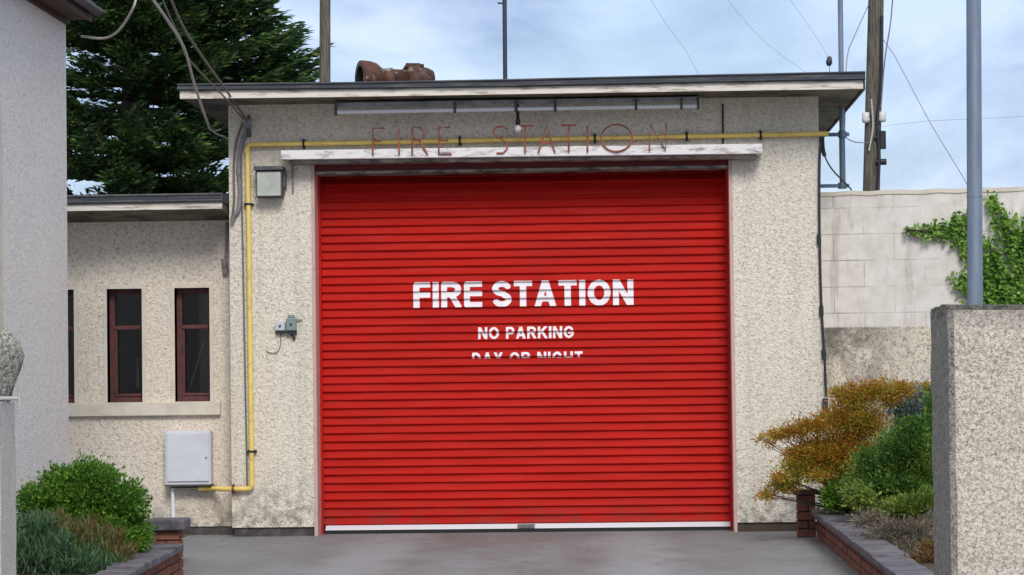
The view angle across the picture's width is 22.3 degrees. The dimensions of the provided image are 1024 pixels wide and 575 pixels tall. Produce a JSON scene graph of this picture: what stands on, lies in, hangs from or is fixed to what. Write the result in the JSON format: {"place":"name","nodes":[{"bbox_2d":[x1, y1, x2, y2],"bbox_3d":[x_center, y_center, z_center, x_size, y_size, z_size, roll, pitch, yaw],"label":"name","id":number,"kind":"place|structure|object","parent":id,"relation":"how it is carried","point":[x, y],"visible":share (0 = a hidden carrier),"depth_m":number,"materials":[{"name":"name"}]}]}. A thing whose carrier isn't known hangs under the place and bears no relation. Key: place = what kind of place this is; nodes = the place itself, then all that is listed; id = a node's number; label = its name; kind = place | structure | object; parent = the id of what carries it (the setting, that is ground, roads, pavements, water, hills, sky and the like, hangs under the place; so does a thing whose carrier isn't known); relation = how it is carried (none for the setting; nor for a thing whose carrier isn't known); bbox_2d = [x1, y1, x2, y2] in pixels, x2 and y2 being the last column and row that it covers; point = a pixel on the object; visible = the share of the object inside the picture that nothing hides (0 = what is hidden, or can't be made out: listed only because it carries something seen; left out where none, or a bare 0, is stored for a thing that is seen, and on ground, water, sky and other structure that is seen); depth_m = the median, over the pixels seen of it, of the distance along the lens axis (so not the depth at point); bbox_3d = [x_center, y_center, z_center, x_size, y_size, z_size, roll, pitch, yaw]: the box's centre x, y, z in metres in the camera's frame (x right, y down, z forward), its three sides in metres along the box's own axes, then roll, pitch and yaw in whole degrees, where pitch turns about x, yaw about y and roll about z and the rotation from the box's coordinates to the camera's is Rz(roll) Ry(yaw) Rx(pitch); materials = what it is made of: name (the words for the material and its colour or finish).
{"place":"outdoors","nodes":[
{"label":"outdoors","id":0,"kind":"place"},
{"bbox_2d":[0,328,23,574],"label":"gate pier","id":1,"kind":"structure","parent":0,"point":[11,356],"depth_m":10.17,"materials":[{"name":"paint"}]},
{"bbox_2d":[0,393,21,407],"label":"hinge bolt","id":2,"kind":"object","parent":1,"relation":"attached to","point":[18,397],"visible":1,"depth_m":10.13,"materials":[{"name":"grey metal"}]},
{"bbox_2d":[0,0,103,515],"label":"white house","id":3,"kind":"structure","parent":0,"point":[33,240],"depth_m":21.62,"materials":[{"name":"white paint"}]},
{"bbox_2d":[81,0,136,39],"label":"overhead cable","id":4,"kind":"object","parent":3,"relation":"attached to","point":[119,29],"visible":1,"depth_m":22.29,"materials":[{"name":"grey plastic"}]},
{"bbox_2d":[16,534,191,574],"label":"soil","id":5,"kind":"structure","parent":0,"point":[26,573],"depth_m":18.28,"materials":[{"name":"brown soil"}]},
{"bbox_2d":[16,507,130,574],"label":"tufted plant","id":6,"kind":"object","parent":5,"relation":"on","point":[54,550],"visible":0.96,"depth_m":18.16,"materials":[{"name":"green plant"}]},
{"bbox_2d":[23,506,140,561],"bbox_3d":[-3.083,1.782,18.609,0.814,0.457,0.642,-1,-2,3],"label":"russet plant","id":7,"kind":"object","parent":5,"relation":"on","point":[103,534],"visible":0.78,"depth_m":18.53,"materials":[{"name":"brown plant"}]},
{"bbox_2d":[16,449,159,561],"bbox_3d":[-3.254,1.660,19.559,1.128,0.894,0.973,-1,-2,3],"label":"green shrub","id":8,"kind":"object","parent":5,"relation":"on","point":[97,487],"visible":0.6,"depth_m":19.46,"materials":[{"name":"green plant"}]},
{"bbox_2d":[181,526,859,574],"bbox_3d":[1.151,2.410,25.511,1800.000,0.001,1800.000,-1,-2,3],"label":"ground","id":9,"kind":"structure","parent":0,"point":[711,552],"depth_m":22.73,"materials":[{"name":"grey concrete"}]},
{"bbox_2d":[91,517,190,574],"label":"brick planter","id":10,"kind":"object","parent":9,"relation":"on","point":[165,557],"visible":0.94,"depth_m":19.90,"materials":[{"name":"brown brick"}]},
{"bbox_2d":[67,193,234,534],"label":"side wing","id":11,"kind":"structure","parent":9,"relation":"on","point":[148,283],"depth_m":26.13,"materials":[{"name":"beige paint"}]},
{"bbox_2d":[68,290,73,402],"bbox_3d":[-4.517,0.597,26.303,0.226,1.144,0.082,-1,-2,3],"label":"window frame","id":12,"kind":"structure","parent":11,"relation":"in","point":[70,292],"depth_m":26.27,"materials":[{"name":"brown wood"}]},
{"bbox_2d":[109,289,142,401],"bbox_3d":[-3.892,0.589,26.276,0.355,1.144,0.082,-1,-2,3],"label":"window frame","id":13,"kind":"structure","parent":11,"relation":"in","point":[115,396],"depth_m":26.26,"materials":[{"name":"brown wood"}]},
{"bbox_2d":[164,430,216,516],"bbox_3d":[-3.217,1.911,25.980,0.498,0.958,0.177,-1,-2,3],"label":"gas meter box","id":14,"kind":"object","parent":11,"relation":"attached to","point":[189,459],"visible":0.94,"depth_m":25.91,"materials":[{"name":"grey metal"}]},
{"bbox_2d":[167,433,208,481],"bbox_3d":[-3.234,1.694,25.911,0.424,0.486,0.022,-1,-2,3],"label":"door","id":15,"kind":"structure","parent":14,"relation":"in","point":[187,453],"depth_m":25.90,"materials":[{"name":"grey metal"}]},
{"bbox_2d":[176,288,209,401],"bbox_3d":[-3.208,0.579,26.246,0.354,1.144,0.082,-1,-2,3],"label":"window frame","id":16,"kind":"structure","parent":11,"relation":"in","point":[181,351],"depth_m":26.23,"materials":[{"name":"brown wood"}]},
{"bbox_2d":[187,337,205,395],"bbox_3d":[-3.214,0.818,26.391,0.224,0.620,0.022,-1,-2,19],"label":"stick","id":17,"kind":"object","parent":11,"relation":"in","point":[196,365],"visible":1,"depth_m":26.38,"materials":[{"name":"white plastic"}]},
{"bbox_2d":[221,222,228,273],"bbox_3d":[-2.883,-0.395,26.098,0.080,0.524,0.060,-1,-2,3],"label":"junction cable","id":18,"kind":"object","parent":11,"relation":"attached to","point":[224,266],"visible":1,"depth_m":26.09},
{"bbox_2d":[66,0,333,195],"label":"cypress tree","id":19,"kind":"object","parent":9,"relation":"on","point":[138,157],"visible":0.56,"depth_m":37.85,"materials":[{"name":"green plant"}]},
{"bbox_2d":[319,0,330,81],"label":"wooden pole","id":20,"kind":"object","parent":9,"relation":"on","point":[325,46],"visible":0.2,"depth_m":35.81,"materials":[{"name":"brown wood"}]},
{"bbox_2d":[177,71,865,536],"bbox_3d":[0.321,0.361,29.897,6.626,4.451,10.044,-1,-2,3],"label":"fire station","id":21,"kind":"object","parent":9,"relation":"on","point":[515,337],"visible":1,"depth_m":25.88,"materials":[{"name":"paint"}]},
{"bbox_2d":[152,0,210,129],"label":"overhead cable","id":22,"kind":"object","parent":21,"relation":"attached to","point":[185,53],"visible":1,"depth_m":23.33,"materials":[{"name":"grey plastic"}]},
{"bbox_2d":[210,129,228,139],"bbox_3d":[-2.915,-1.530,25.843,0.069,0.099,0.470,-1,-2,22],"label":"cable end","id":23,"kind":"object","parent":21,"relation":"attached to","point":[213,131],"visible":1,"depth_m":25.82,"materials":[{"name":"grey"}]},
{"bbox_2d":[231,123,242,215],"bbox_3d":[-2.727,-1.165,25.775,0.133,0.944,0.022,-1,-2,3],"label":"thin cable","id":24,"kind":"object","parent":21,"relation":"attached to","point":[234,154],"visible":1,"depth_m":25.77,"materials":[{"name":"grey plastic"}]},
{"bbox_2d":[230,130,246,222],"bbox_3d":[-2.705,-1.101,25.757,0.192,0.920,0.055,-1,-2,3],"label":"conduit","id":25,"kind":"object","parent":21,"relation":"attached to","point":[239,180],"visible":1,"depth_m":25.74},
{"bbox_2d":[241,158,247,484],"bbox_3d":[-2.654,0.296,25.726,0.048,3.309,0.014,-1,-2,3],"label":"thin cable","id":26,"kind":"object","parent":21,"relation":"attached to","point":[244,334],"visible":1,"depth_m":25.71,"materials":[{"name":"grey plastic"}]},
{"bbox_2d":[244,115,251,136],"bbox_3d":[-2.614,-1.605,25.746,0.076,0.220,0.115,-1,-2,3],"label":"cable bracket","id":27,"kind":"object","parent":21,"relation":"attached to","point":[247,125],"visible":1,"depth_m":25.72,"materials":[{"name":"grey metal"}]},
{"bbox_2d":[162,0,243,119],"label":"overhead cable","id":28,"kind":"object","parent":27,"relation":"attached to","point":[210,82],"visible":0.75,"depth_m":24.23,"materials":[{"name":"grey plastic"}]},
{"bbox_2d":[170,0,247,120],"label":"overhead cable","id":29,"kind":"object","parent":27,"relation":"attached to","point":[203,58],"visible":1,"depth_m":23.85,"materials":[{"name":"grey plastic"}]},
{"bbox_2d":[253,166,286,198],"bbox_3d":[-2.390,-1.040,25.668,0.302,0.306,0.213,-1,-2,3],"label":"bulkhead lamp","id":30,"kind":"object","parent":21,"relation":"attached to","point":[271,181],"visible":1,"depth_m":25.59,"materials":[{"name":"white glass"}]},
{"bbox_2d":[266,321,285,352],"bbox_3d":[-2.340,0.494,25.690,0.201,0.316,0.069,-1,-2,3],"label":"switch box","id":31,"kind":"object","parent":21,"relation":"attached to","point":[280,327],"visible":1,"depth_m":25.67,"materials":[{"name":"grey plastic"}]},
{"bbox_2d":[292,165,293,191],"bbox_3d":[-2.177,-1.110,25.749,0.052,0.327,0.050,-1,-2,3],"label":"short conduit","id":32,"kind":"object","parent":21,"relation":"attached to","point":[292,178],"visible":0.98,"depth_m":25.73,"materials":[{"name":"grey metal"}]},
{"bbox_2d":[286,315,301,339],"bbox_3d":[-2.153,0.394,25.678,0.156,0.249,0.084,-1,-2,3],"label":"switch box","id":33,"kind":"object","parent":21,"relation":"attached to","point":[291,324],"visible":1,"depth_m":25.65,"materials":[{"name":"grey metal"}]},
{"bbox_2d":[355,60,434,81],"bbox_3d":[-1.165,-2.092,26.192,0.773,0.384,0.384,0,-2,-18],"label":"roof siren","id":34,"kind":"object","parent":21,"relation":"on","point":[368,71],"visible":0.59,"depth_m":26.11,"materials":[{"name":"metal"}]},
{"bbox_2d":[498,0,506,78],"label":"dark pole","id":35,"kind":"object","parent":21,"relation":"on","point":[504,7],"visible":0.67,"depth_m":31.73,"materials":[{"name":"grey metal"}]},
{"bbox_2d":[198,130,828,493],"bbox_3d":[-0.012,0.248,25.717,6.299,3.517,0.336,-1,-2,3],"label":"gas pipe","id":36,"kind":"object","parent":21,"relation":"attached to","point":[304,143],"visible":1,"depth_m":25.64,"materials":[{"name":"yellow metal"}]},
{"bbox_2d":[334,95,699,114],"bbox_3d":[0.045,-1.830,25.397,3.562,0.241,0.172,-1,-2,3],"label":"strip light","id":37,"kind":"object","parent":21,"relation":"hanging from","point":[681,99],"visible":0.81,"depth_m":25.35,"materials":[{"name":"grey metal"}]},
{"bbox_2d":[514,104,521,132],"bbox_3d":[0.057,-1.650,25.347,0.072,0.276,0.072,-1,-2,3],"label":"hanging bulb","id":38,"kind":"object","parent":37,"relation":"hanging from","point":[517,128],"visible":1,"depth_m":25.33,"materials":[{"name":"white glass"}]},
{"bbox_2d":[372,124,666,155],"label":"sign letters","id":39,"kind":"object","parent":21,"relation":"attached to","point":[503,140],"visible":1,"depth_m":25.38,"materials":[{"name":"red metal"}]},
{"bbox_2d":[722,104,723,143],"bbox_3d":[2.078,-1.594,25.584,0.021,0.432,0.016,-1,-2,3],"label":"thin cable","id":40,"kind":"object","parent":21,"relation":"attached to","point":[722,122],"visible":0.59,"depth_m":25.58,"materials":[{"name":"black plastic"}]},
{"bbox_2d":[817,137,827,409],"bbox_3d":[3.036,-0.134,25.478,0.080,2.698,0.050,-1,-2,3],"label":"black cable","id":41,"kind":"object","parent":21,"relation":"attached to","point":[821,311],"visible":1,"depth_m":25.47,"materials":[{"name":"grey plastic"}]},
{"bbox_2d":[819,0,848,188],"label":"antenna mast","id":42,"kind":"object","parent":21,"relation":"attached to","point":[842,134],"visible":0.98,"depth_m":26.52,"materials":[{"name":"metal"}]},
{"bbox_2d":[821,137,851,189],"bbox_3d":[3.233,-1.237,26.026,0.077,0.465,1.105,-1,-2,22],"label":"looping cable","id":43,"kind":"object","parent":21,"relation":"attached to","point":[823,152],"visible":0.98,"depth_m":25.75,"materials":[{"name":"grey plastic"}]},
{"bbox_2d":[792,488,933,574],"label":"brick planter","id":44,"kind":"object","parent":9,"relation":"on","point":[859,554],"visible":0.93,"depth_m":20.62,"materials":[{"name":"brown brick"}]},
{"bbox_2d":[862,0,886,190],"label":"utility pole","id":45,"kind":"object","parent":9,"relation":"on","point":[873,116],"visible":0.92,"depth_m":33.42,"materials":[{"name":"brown wood"}]},
{"bbox_2d":[844,6,867,123],"bbox_3d":[3.975,-2.622,30.054,0.064,2.262,7.066,-1,-2,10],"label":"drop wire","id":46,"kind":"object","parent":45,"relation":"attached to","point":[848,52],"visible":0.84,"depth_m":29.09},
{"bbox_2d":[880,0,892,106],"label":"drop wire","id":47,"kind":"object","parent":45,"relation":"attached to","point":[885,54],"visible":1,"depth_m":33.24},
{"bbox_2d":[883,39,966,183],"bbox_3d":[4.900,-1.947,29.945,0.226,2.807,7.110,-1,-2,0],"label":"guy wire","id":48,"kind":"object","parent":45,"relation":"attached to","point":[925,114],"visible":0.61,"depth_m":30.75,"materials":[{"name":"grey metal"}]},
{"bbox_2d":[879,116,1023,126],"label":"overhead wire","id":49,"kind":"object","parent":45,"relation":"attached to","point":[955,119],"visible":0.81,"depth_m":28.97,"materials":[{"name":"grey"}]},
{"bbox_2d":[821,186,1023,481],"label":"block wall","id":50,"kind":"structure","parent":9,"relation":"on","point":[886,288],"depth_m":26.08,"materials":[{"name":"beige paint"}]},
{"bbox_2d":[903,190,1023,304],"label":"ivy","id":51,"kind":"object","parent":50,"relation":"attached to","point":[998,277],"visible":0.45,"depth_m":25.82,"materials":[{"name":"green plant"}]},
{"bbox_2d":[966,0,982,304],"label":"lamp post","id":52,"kind":"object","parent":9,"relation":"on","point":[974,167],"visible":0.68,"depth_m":20.46,"materials":[{"name":"metal"}]},
{"bbox_2d":[66,0,1023,194],"label":"sky","id":53,"kind":"structure","parent":0,"point":[454,39],"materials":[{"name":"blue"}]},
{"bbox_2d":[651,0,698,74],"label":"overhead wire","id":54,"kind":"object","parent":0,"point":[676,37],"visible":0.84,"depth_m":34.66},
{"bbox_2d":[730,3,801,69],"bbox_3d":[3.400,-3.349,34.607,1.147,1.130,0.004,-1,-2,3],"label":"overhead wire","id":55,"kind":"object","parent":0,"point":[762,39],"visible":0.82,"depth_m":34.61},
{"bbox_2d":[852,513,933,572],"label":"soil","id":56,"kind":"structure","parent":0,"point":[930,566],"depth_m":18.49,"materials":[{"name":"brown soil"}]},
{"bbox_2d":[750,374,930,514],"bbox_3d":[3.062,1.447,23.756,1.770,1.325,0.969,-1,-2,3],"label":"maple shrub","id":57,"kind":"object","parent":56,"relation":"on","point":[820,460],"visible":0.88,"depth_m":23.76,"materials":[{"name":"orange plant"}]},
{"bbox_2d":[814,474,876,517],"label":"glossy shrub","id":58,"kind":"object","parent":56,"relation":"on","point":[829,499],"visible":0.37,"depth_m":23.47,"materials":[{"name":"green plant"}]},
{"bbox_2d":[834,428,891,502],"bbox_3d":[3.235,1.669,23.377,0.691,0.847,0.650,-1,-2,3],"label":"gold green shrub","id":59,"kind":"object","parent":56,"relation":"on","point":[853,463],"visible":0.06,"depth_m":23.35,"materials":[{"name":"green plant"}]},
{"bbox_2d":[835,478,933,526],"bbox_3d":[3.272,1.838,22.149,1.071,0.440,0.740,-1,-2,22],"label":"shrub","id":60,"kind":"object","parent":56,"relation":"on","point":[911,503],"visible":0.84,"depth_m":22.04,"materials":[{"name":"green plant"}]},
{"bbox_2d":[840,385,932,518],"bbox_3d":[3.451,1.434,22.765,1.263,1.283,0.840,0,-2,-28],"label":"leafy shrub","id":61,"kind":"object","parent":56,"relation":"on","point":[900,462],"visible":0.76,"depth_m":22.70,"materials":[{"name":"green plant"}]},
{"bbox_2d":[841,506,933,551],"bbox_3d":[3.014,1.950,19.842,0.946,0.519,1.834,-1,-2,3],"label":"heather plant","id":62,"kind":"object","parent":56,"relation":"on","point":[910,529],"visible":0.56,"depth_m":20.05,"materials":[{"name":"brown plant"}]},
{"bbox_2d":[882,379,929,447],"bbox_3d":[3.779,1.478,24.571,0.657,1.293,0.664,-1,-2,3],"label":"conifer shrub","id":63,"kind":"object","parent":56,"relation":"on","point":[899,410],"visible":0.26,"depth_m":24.45,"materials":[{"name":"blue plant"}]},
{"bbox_2d":[903,537,933,564],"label":"dry plant","id":64,"kind":"object","parent":56,"relation":"on","point":[925,552],"visible":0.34,"depth_m":18.28,"materials":[{"name":"brown plant"}]},
{"bbox_2d":[930,304,1023,574],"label":"gate wall","id":65,"kind":"structure","parent":0,"point":[977,371],"depth_m":9.92,"materials":[{"name":"beige concrete"}]},
{"bbox_3d":[3.942,-3.476,34.587,0.543,0.857,0.004,-1,-2,3],"label":"overhead wire","id":66,"kind":"object","parent":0,"visible":0},
{"bbox_2d":[826,56,831,71],"bbox_3d":[4.221,-2.928,34.557,0.090,0.314,0.086,-1,-2,3],"label":"insulator","id":67,"kind":"object","parent":66,"relation":"hanging from","point":[829,61],"visible":0.93,"depth_m":34.53,"materials":[{"name":"grey ceramic"}]}
]}

